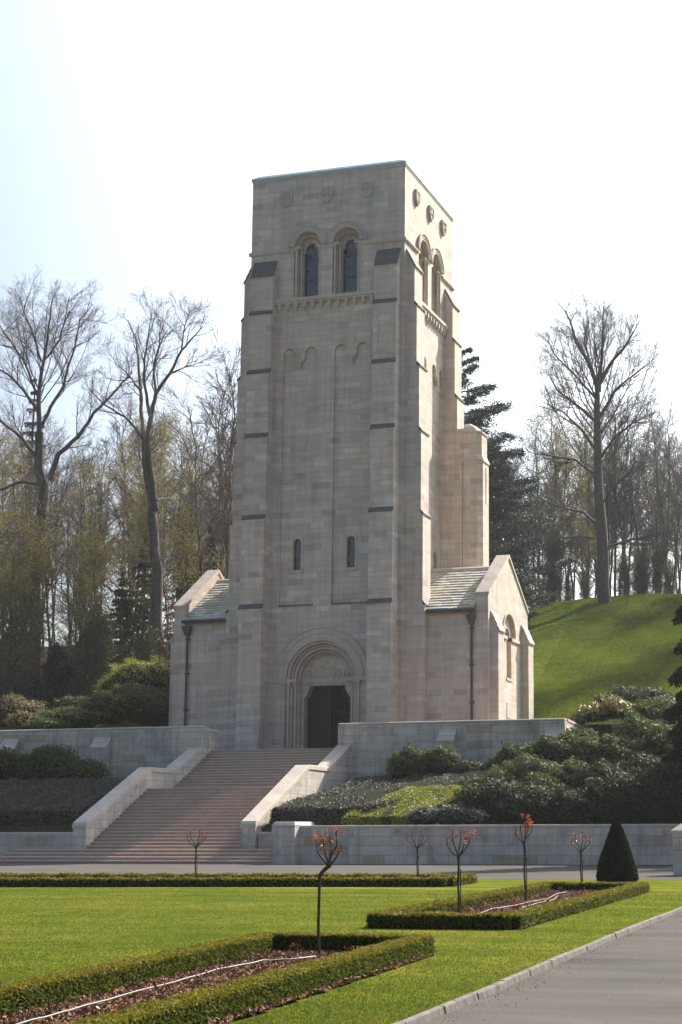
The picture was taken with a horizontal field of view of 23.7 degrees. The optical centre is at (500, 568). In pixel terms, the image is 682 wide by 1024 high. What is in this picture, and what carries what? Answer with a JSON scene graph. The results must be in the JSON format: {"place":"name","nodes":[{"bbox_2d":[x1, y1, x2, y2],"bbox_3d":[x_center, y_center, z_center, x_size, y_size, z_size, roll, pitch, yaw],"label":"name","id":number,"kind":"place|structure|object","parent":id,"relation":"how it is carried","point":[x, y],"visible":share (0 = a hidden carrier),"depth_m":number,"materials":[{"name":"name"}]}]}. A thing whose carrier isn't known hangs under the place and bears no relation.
{"place":"outdoors","nodes":[
{"label":"outdoors","id":0,"kind":"place"},
{"bbox_2d":[0,879,681,1023],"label":"lawn","id":1,"kind":"structure","parent":0,"point":[669,886],"depth_m":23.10,"materials":[{"name":"green plant"}]},
{"bbox_2d":[0,931,434,1023],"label":"box hedge","id":2,"kind":"object","parent":1,"relation":"on","point":[229,997],"visible":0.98,"depth_m":13.38,"materials":[{"name":"green plant"}]},
{"bbox_2d":[0,947,436,1023],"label":"bark chips","id":3,"kind":"object","parent":1,"relation":"on","point":[184,984],"visible":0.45,"depth_m":13.46,"materials":[{"name":"brown soil"}]},
{"bbox_2d":[16,956,315,1023],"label":"hose","id":4,"kind":"object","parent":3,"relation":"on","point":[47,1016],"visible":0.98,"depth_m":13.04,"materials":[{"name":"white plastic"}]},
{"bbox_2d":[312,826,346,953],"bbox_3d":[-1.850,3.492,17.398,0.383,1.393,0.144,-3,-10,16],"label":"rose tree","id":5,"kind":"object","parent":3,"relation":"on","point":[328,863],"visible":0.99,"depth_m":17.45,"materials":[{"name":"red plant"}]},
{"bbox_2d":[0,872,477,886],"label":"box hedge","id":6,"kind":"object","parent":1,"relation":"on","point":[136,879],"visible":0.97,"depth_m":39.27,"materials":[{"name":"green plant"}]},
{"bbox_2d":[365,881,650,929],"bbox_3d":[0.640,5.898,28.659,2.460,0.291,13.646,-2,-9,12],"label":"box hedge","id":7,"kind":"object","parent":1,"relation":"on","point":[426,915],"visible":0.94,"depth_m":24.32,"materials":[{"name":"green plant"}]},
{"bbox_2d":[441,889,649,927],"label":"bark chips","id":8,"kind":"object","parent":1,"relation":"on","point":[529,897],"visible":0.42,"depth_m":29.10,"materials":[{"name":"brown soil"}]},
{"bbox_2d":[446,827,475,912],"bbox_3d":[-0.618,4.842,25.753,0.516,1.434,0.213,-1,-9,7],"label":"rose tree","id":9,"kind":"object","parent":8,"relation":"on","point":[469,837],"visible":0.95,"depth_m":25.76,"materials":[{"name":"brown plant"}]},
{"bbox_2d":[595,816,638,882],"bbox_3d":[2.907,7.004,39.987,1.095,1.705,1.112,-3,-10,16],"label":"cone yew","id":10,"kind":"object","parent":1,"relation":"on","point":[616,863],"visible":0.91,"depth_m":39.66,"materials":[{"name":"green plant"}]},
{"bbox_2d":[0,864,681,1023],"bbox_3d":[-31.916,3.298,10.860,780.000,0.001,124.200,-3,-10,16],"label":"road","id":11,"kind":"structure","parent":0,"point":[644,964],"depth_m":16.14,"materials":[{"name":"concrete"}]},
{"bbox_2d":[393,907,681,1023],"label":"kerb","id":12,"kind":"structure","parent":11,"relation":"on","point":[423,1017],"depth_m":14.99,"materials":[{"name":"stone"}]},
{"bbox_2d":[0,593,681,831],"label":"hill ground","id":13,"kind":"structure","parent":0,"point":[542,701],"depth_m":110.99,"materials":[{"name":"green plant"}]},
{"bbox_2d":[0,746,22,780],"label":"rhododendron","id":14,"kind":"object","parent":13,"relation":"on","point":[8,759],"visible":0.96,"depth_m":81.85,"materials":[{"name":"green plant"}]},
{"bbox_2d":[0,692,46,729],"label":"bronze leaved shrub","id":15,"kind":"object","parent":13,"relation":"on","point":[15,712],"visible":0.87,"depth_m":92.98,"materials":[{"name":"brown plant"}]},
{"bbox_2d":[0,415,52,617],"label":"bare tree","id":16,"kind":"object","parent":13,"relation":"on","point":[8,477],"visible":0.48,"depth_m":120.18,"materials":[{"name":"brown plant"}]},
{"bbox_2d":[0,373,54,647],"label":"conifer","id":17,"kind":"object","parent":13,"relation":"on","point":[32,423],"visible":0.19,"depth_m":144.03,"materials":[{"name":"green plant"}]},
{"bbox_2d":[0,419,56,639],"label":"bare tree","id":18,"kind":"object","parent":13,"relation":"on","point":[4,555],"visible":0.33,"depth_m":139.67,"materials":[{"name":"brown plant"}]},
{"bbox_2d":[0,443,63,631],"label":"bare tree","id":19,"kind":"object","parent":13,"relation":"on","point":[5,518],"visible":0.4,"depth_m":127.47,"materials":[{"name":"brown plant"}]},
{"bbox_2d":[0,416,75,578],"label":"bare tree","id":20,"kind":"object","parent":13,"relation":"on","point":[17,529],"visible":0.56,"depth_m":126.38,"materials":[{"name":"brown plant"}]},
{"bbox_2d":[0,404,75,592],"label":"bare tree","id":21,"kind":"object","parent":13,"relation":"on","point":[56,475],"visible":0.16,"depth_m":151.22,"materials":[{"name":"brown plant"}]},
{"bbox_2d":[0,515,78,698],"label":"bare tree","id":22,"kind":"object","parent":13,"relation":"on","point":[11,659],"visible":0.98,"depth_m":108.53,"materials":[{"name":"plant"}]},
{"bbox_2d":[4,434,81,654],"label":"bare tree","id":23,"kind":"object","parent":13,"relation":"on","point":[47,529],"visible":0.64,"depth_m":117.14,"materials":[{"name":"brown plant"}]},
{"bbox_2d":[26,640,77,709],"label":"conifer","id":24,"kind":"object","parent":13,"relation":"on","point":[53,686],"visible":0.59,"depth_m":107.96,"materials":[{"name":"green plant"}]},
{"bbox_2d":[22,436,99,632],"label":"bare tree","id":25,"kind":"object","parent":13,"relation":"on","point":[64,483],"visible":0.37,"depth_m":134.59,"materials":[{"name":"brown plant"}]},
{"bbox_2d":[10,744,112,780],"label":"rhododendron","id":26,"kind":"object","parent":13,"relation":"on","point":[46,761],"visible":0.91,"depth_m":81.94,"materials":[{"name":"green plant"}]},
{"bbox_2d":[0,777,126,825],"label":"clipped hedge","id":27,"kind":"object","parent":13,"relation":"on","point":[55,801],"visible":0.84,"depth_m":76.30,"materials":[{"name":"green plant"}]},
{"bbox_2d":[0,264,149,698],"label":"bare tree","id":28,"kind":"object","parent":13,"relation":"on","point":[38,454],"visible":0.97,"depth_m":116.33,"materials":[{"name":"brown plant"}]},
{"bbox_2d":[48,456,109,653],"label":"bare tree","id":29,"kind":"object","parent":13,"relation":"on","point":[69,526],"visible":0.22,"depth_m":140.00,"materials":[{"name":"brown plant"}]},
{"bbox_2d":[41,434,118,638],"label":"bare tree","id":30,"kind":"object","parent":13,"relation":"on","point":[71,512],"visible":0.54,"depth_m":135.69,"materials":[{"name":"brown plant"}]},
{"bbox_2d":[34,456,133,693],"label":"bare tree","id":31,"kind":"object","parent":13,"relation":"on","point":[87,524],"visible":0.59,"depth_m":113.89,"materials":[{"name":"brown plant"}]},
{"bbox_2d":[32,530,138,696],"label":"bare tree","id":32,"kind":"object","parent":13,"relation":"on","point":[76,616],"visible":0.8,"depth_m":109.37,"materials":[{"name":"brown plant"}]},
{"bbox_2d":[56,456,125,597],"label":"bare tree","id":33,"kind":"object","parent":13,"relation":"on","point":[91,502],"visible":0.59,"depth_m":124.40,"materials":[{"name":"brown plant"}]},
{"bbox_2d":[21,681,168,729],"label":"rhododendron","id":34,"kind":"object","parent":13,"relation":"on","point":[141,704],"visible":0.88,"depth_m":91.98,"materials":[{"name":"green plant"}]},
{"bbox_2d":[70,428,123,594],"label":"bare tree","id":35,"kind":"object","parent":13,"relation":"on","point":[102,496],"visible":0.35,"depth_m":144.66,"materials":[{"name":"brown plant"}]},
{"bbox_2d":[68,606,130,697],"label":"tree","id":36,"kind":"object","parent":13,"relation":"on","point":[102,661],"visible":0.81,"depth_m":107.99,"materials":[{"name":"green plant"}]},
{"bbox_2d":[0,726,218,779],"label":"terrace wall","id":37,"kind":"structure","parent":13,"relation":"on","point":[123,752],"depth_m":84.00,"materials":[{"name":"stone"}]},
{"bbox_2d":[101,569,141,675],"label":"conifer","id":38,"kind":"object","parent":13,"relation":"on","point":[125,603],"visible":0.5,"depth_m":110.90,"materials":[{"name":"green plant"}]},
{"bbox_2d":[91,653,169,693],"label":"lime green shrub","id":39,"kind":"object","parent":13,"relation":"on","point":[157,674],"visible":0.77,"depth_m":98.54,"materials":[{"name":"green plant"}]},
{"bbox_2d":[88,412,179,597],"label":"bare tree","id":40,"kind":"object","parent":13,"relation":"on","point":[131,509],"visible":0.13,"depth_m":142.55,"materials":[{"name":"brown plant"}]},
{"bbox_2d":[94,390,178,632],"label":"bare tree","id":41,"kind":"object","parent":13,"relation":"on","point":[119,463],"visible":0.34,"depth_m":143.89,"materials":[{"name":"brown plant"}]},
{"bbox_2d":[72,747,201,848],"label":"stair wall","id":42,"kind":"structure","parent":13,"relation":"on","point":[91,824],"depth_m":75.42,"materials":[{"name":"stone"}]},
{"bbox_2d":[76,400,203,639],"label":"bare tree","id":43,"kind":"object","parent":13,"relation":"on","point":[125,490],"visible":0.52,"depth_m":122.59,"materials":[{"name":"brown plant"}]},
{"bbox_2d":[123,532,168,662],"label":"conifer","id":44,"kind":"object","parent":13,"relation":"on","point":[145,566],"visible":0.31,"depth_m":116.47,"materials":[{"name":"green plant"}]},
{"bbox_2d":[126,622,168,664],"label":"tree","id":45,"kind":"object","parent":13,"relation":"on","point":[147,649],"visible":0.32,"depth_m":106.37,"materials":[{"name":"green plant"}]},
{"bbox_2d":[89,446,207,655],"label":"bare tree","id":46,"kind":"object","parent":13,"relation":"on","point":[168,555],"visible":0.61,"depth_m":115.38,"materials":[{"name":"brown plant"}]},
{"bbox_2d":[93,403,204,611],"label":"bare tree","id":47,"kind":"object","parent":13,"relation":"on","point":[126,520],"visible":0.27,"depth_m":139.21,"materials":[{"name":"brown plant"}]},
{"bbox_2d":[77,286,239,662],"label":"bare tree","id":48,"kind":"object","parent":13,"relation":"on","point":[144,435],"visible":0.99,"depth_m":110.19,"materials":[{"name":"brown plant"}]},
{"bbox_2d":[116,407,228,643],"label":"bare tree","id":49,"kind":"object","parent":13,"relation":"on","point":[177,548],"visible":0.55,"depth_m":123.17,"materials":[{"name":"brown plant"}]},
{"bbox_2d":[162,499,199,653],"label":"conifer","id":50,"kind":"object","parent":13,"relation":"on","point":[178,595],"visible":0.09,"depth_m":124.65,"materials":[{"name":"green plant"}]},
{"bbox_2d":[163,442,214,599],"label":"bare tree","id":51,"kind":"object","parent":13,"relation":"on","point":[197,490],"visible":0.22,"depth_m":129.85,"materials":[{"name":"brown plant"}]},
{"bbox_2d":[144,371,235,579],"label":"bare tree","id":52,"kind":"object","parent":13,"relation":"on","point":[197,516],"visible":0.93,"depth_m":117.26,"materials":[{"name":"brown plant"}]},
{"bbox_2d":[161,400,222,574],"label":"bare tree","id":53,"kind":"object","parent":13,"relation":"on","point":[201,436],"visible":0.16,"depth_m":137.44,"materials":[{"name":"brown plant"}]},
{"bbox_2d":[185,358,238,569],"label":"bare tree","id":54,"kind":"object","parent":13,"relation":"on","point":[211,423],"visible":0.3,"depth_m":132.38,"materials":[{"name":"brown plant"}]},
{"bbox_2d":[189,329,240,578],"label":"bare tree","id":55,"kind":"object","parent":13,"relation":"on","point":[228,489],"visible":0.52,"depth_m":125.31,"materials":[{"name":"brown plant"}]},
{"bbox_2d":[240,745,350,848],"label":"stair wall","id":56,"kind":"structure","parent":13,"relation":"on","point":[332,768],"depth_m":74.46,"materials":[{"name":"stone"}]},
{"bbox_2d":[169,159,534,749],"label":"chapel","id":57,"kind":"structure","parent":13,"relation":"on","point":[365,582],"depth_m":91.20,"materials":[{"name":"beige stone"}]},
{"bbox_2d":[305,244,317,296],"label":"window","id":58,"kind":"structure","parent":57,"relation":"in","point":[311,258],"depth_m":93.94,"materials":[{"name":"grey glass"}]},
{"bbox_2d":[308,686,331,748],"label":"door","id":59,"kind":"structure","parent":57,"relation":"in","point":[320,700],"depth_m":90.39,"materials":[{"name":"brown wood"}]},
{"bbox_2d":[343,240,356,292],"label":"window","id":60,"kind":"structure","parent":57,"relation":"in","point":[350,254],"depth_m":93.30,"materials":[{"name":"grey glass"}]},
{"bbox_2d":[268,767,505,826],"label":"clipped hedge","id":61,"kind":"object","parent":13,"relation":"on","point":[333,805],"visible":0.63,"depth_m":71.67,"materials":[{"name":"green plant"}]},
{"bbox_2d":[341,784,472,824],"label":"clipped hedge","id":62,"kind":"object","parent":13,"relation":"on","point":[397,813],"visible":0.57,"depth_m":69.28,"materials":[{"name":"green plant"}]},
{"bbox_2d":[384,742,462,778],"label":"rhododendron","id":63,"kind":"object","parent":13,"relation":"on","point":[408,762],"visible":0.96,"depth_m":76.47,"materials":[{"name":"green plant"}]},
{"bbox_2d":[406,803,489,824],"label":"silver shrub","id":64,"kind":"object","parent":13,"relation":"on","point":[451,815],"visible":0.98,"depth_m":67.11,"materials":[{"name":"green plant"}]},
{"bbox_2d":[338,718,583,780],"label":"terrace wall","id":65,"kind":"structure","parent":13,"relation":"on","point":[374,745],"depth_m":79.51,"materials":[{"name":"stone"}]},
{"bbox_2d":[444,759,488,773],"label":"rhododendron","id":66,"kind":"object","parent":13,"relation":"on","point":[460,766],"visible":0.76,"depth_m":75.55,"materials":[{"name":"green plant"}]},
{"bbox_2d":[484,740,531,770],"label":"rhododendron","id":67,"kind":"object","parent":13,"relation":"on","point":[508,751],"visible":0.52,"depth_m":75.36,"materials":[{"name":"green plant"}]},
{"bbox_2d":[487,438,547,621],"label":"fir","id":68,"kind":"object","parent":13,"relation":"on","point":[495,516],"visible":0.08,"depth_m":126.42,"materials":[{"name":"green plant"}]},
{"bbox_2d":[461,347,580,609],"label":"cedar","id":69,"kind":"object","parent":13,"relation":"on","point":[476,417],"visible":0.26,"depth_m":118.43,"materials":[{"name":"green plant"}]},
{"bbox_2d":[448,776,597,824],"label":"rhododendron","id":70,"kind":"object","parent":13,"relation":"on","point":[536,802],"visible":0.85,"depth_m":66.97,"materials":[{"name":"green plant"}]},
{"bbox_2d":[471,753,592,791],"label":"rhododendron","id":71,"kind":"object","parent":13,"relation":"on","point":[523,771],"visible":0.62,"depth_m":70.49,"materials":[{"name":"green plant"}]},
{"bbox_2d":[536,527,574,602],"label":"tree","id":72,"kind":"object","parent":13,"relation":"on","point":[555,555],"visible":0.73,"depth_m":140.71,"materials":[{"name":"plant"}]},
{"bbox_2d":[519,366,602,597],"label":"bare tree","id":73,"kind":"object","parent":13,"relation":"on","point":[552,444],"visible":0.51,"depth_m":151.26,"materials":[{"name":"brown plant"}]},
{"bbox_2d":[529,435,596,599],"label":"bare tree","id":74,"kind":"object","parent":13,"relation":"on","point":[570,572],"visible":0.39,"depth_m":151.76,"materials":[{"name":"brown plant"}]},
{"bbox_2d":[542,468,590,600],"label":"bare tree","id":75,"kind":"object","parent":13,"relation":"on","point":[570,526],"visible":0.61,"depth_m":144.71,"materials":[{"name":"brown plant"}]},
{"bbox_2d":[527,725,626,764],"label":"rhododendron","id":76,"kind":"object","parent":13,"relation":"on","point":[576,743],"visible":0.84,"depth_m":73.77,"materials":[{"name":"green plant"}]},
{"bbox_2d":[549,389,633,597],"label":"bare tree","id":77,"kind":"object","parent":13,"relation":"on","point":[591,544],"visible":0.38,"depth_m":150.79,"materials":[{"name":"brown plant"}]},
{"bbox_2d":[511,279,681,603],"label":"bare tree","id":78,"kind":"object","parent":13,"relation":"on","point":[600,522],"visible":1,"depth_m":133.95,"materials":[{"name":"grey plant"}]},
{"bbox_2d":[565,692,632,724],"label":"yellow leaved shrub","id":79,"kind":"object","parent":13,"relation":"on","point":[600,708],"visible":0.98,"depth_m":80.92,"materials":[{"name":"green plant"}]},
{"bbox_2d":[528,593,681,725],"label":"hill grass","id":80,"kind":"structure","parent":13,"relation":"on","point":[586,636],"depth_m":112.23,"materials":[{"name":"green plant"}]},
{"bbox_2d":[575,418,638,588],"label":"bare tree","id":81,"kind":"object","parent":13,"relation":"on","point":[608,499],"visible":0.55,"depth_m":147.16,"materials":[{"name":"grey plant"}]},
{"bbox_2d":[585,376,643,596],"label":"bare tree","id":82,"kind":"object","parent":13,"relation":"on","point":[615,513],"visible":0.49,"depth_m":149.06,"materials":[{"name":"grey plant"}]},
{"bbox_2d":[565,748,681,823],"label":"rhododendron","id":83,"kind":"object","parent":13,"relation":"on","point":[640,789],"visible":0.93,"depth_m":66.04,"materials":[{"name":"green plant"}]},
{"bbox_2d":[592,415,655,594],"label":"bare tree","id":84,"kind":"object","parent":13,"relation":"on","point":[631,519],"visible":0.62,"depth_m":149.47,"materials":[{"name":"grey plant"}]},
{"bbox_2d":[613,554,635,595],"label":"tree","id":85,"kind":"object","parent":13,"relation":"on","point":[624,577],"visible":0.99,"depth_m":142.92,"materials":[{"name":"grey plant"}]},
{"bbox_2d":[600,394,660,551],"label":"bare tree","id":86,"kind":"object","parent":13,"relation":"on","point":[634,519],"visible":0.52,"depth_m":149.65,"materials":[{"name":"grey plant"}]},
{"bbox_2d":[587,695,678,769],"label":"rhododendron","id":87,"kind":"object","parent":13,"relation":"on","point":[645,728],"visible":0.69,"depth_m":73.76,"materials":[{"name":"green plant"}]},
{"bbox_2d":[602,684,677,720],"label":"evergreen shrub","id":88,"kind":"object","parent":13,"relation":"on","point":[631,694],"visible":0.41,"depth_m":84.08,"materials":[{"name":"green plant"}]},
{"bbox_2d":[628,542,655,594],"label":"tree","id":89,"kind":"object","parent":13,"relation":"on","point":[643,567],"visible":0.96,"depth_m":144.96,"materials":[{"name":"grey plant"}]},
{"bbox_2d":[627,413,676,581],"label":"bare tree","id":90,"kind":"object","parent":13,"relation":"on","point":[648,526],"visible":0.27,"depth_m":167.57,"materials":[{"name":"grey plant"}]},
{"bbox_2d":[623,380,681,590],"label":"bare tree","id":91,"kind":"object","parent":13,"relation":"on","point":[656,493],"visible":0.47,"depth_m":153.39,"materials":[{"name":"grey plant"}]},
{"bbox_2d":[625,407,680,554],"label":"bare tree","id":92,"kind":"object","parent":13,"relation":"on","point":[650,525],"visible":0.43,"depth_m":160.68,"materials":[{"name":"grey plant"}]},
{"bbox_2d":[627,384,681,592],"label":"bare tree","id":93,"kind":"object","parent":13,"relation":"on","point":[667,450],"visible":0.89,"depth_m":148.78,"materials":[{"name":"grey plant"}]},
{"bbox_2d":[631,427,681,592],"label":"bare tree","id":94,"kind":"object","parent":13,"relation":"on","point":[673,548],"visible":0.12,"depth_m":169.55,"materials":[{"name":"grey plant"}]},
{"bbox_2d":[647,545,672,593],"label":"tree","id":95,"kind":"object","parent":13,"relation":"on","point":[658,563],"visible":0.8,"depth_m":145.06,"materials":[{"name":"grey plant"}]},
{"bbox_2d":[655,434,681,593],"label":"bare tree","id":96,"kind":"object","parent":13,"relation":"on","point":[680,504],"visible":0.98,"depth_m":138.39,"materials":[{"name":"grey plant"}]},
{"bbox_2d":[660,606,681,785],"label":"conifer","id":97,"kind":"object","parent":13,"relation":"on","point":[672,713],"visible":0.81,"depth_m":67.72,"materials":[{"name":"green plant"}]},
{"bbox_2d":[0,0,681,646],"label":"sky","id":98,"kind":"structure","parent":0,"point":[135,135],"materials":[{"name":"white"}]},
{"bbox_2d":[671,823,681,875],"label":"gate pier","id":99,"kind":"structure","parent":0,"point":[677,849],"depth_m":48.97,"materials":[{"name":"stone"}]},
{"label":"ground","id":100,"kind":"structure","parent":0,"visible":0},
{"bbox_2d":[0,832,72,859],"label":"garden wall","id":101,"kind":"structure","parent":100,"relation":"on","point":[36,840],"depth_m":72.44,"materials":[{"name":"stone"}]},
{"bbox_2d":[0,748,333,863],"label":"staircase","id":102,"kind":"structure","parent":100,"relation":"on","point":[219,795],"depth_m":73.30,"materials":[{"name":"brown stone"}]},
{"bbox_2d":[271,822,314,863],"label":"gate pier","id":103,"kind":"structure","parent":100,"relation":"on","point":[285,845],"depth_m":67.28,"materials":[{"name":"stone"}]},
{"bbox_2d":[299,824,679,864],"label":"garden wall","id":104,"kind":"structure","parent":100,"relation":"on","point":[549,844],"depth_m":65.49,"materials":[{"name":"stone"}]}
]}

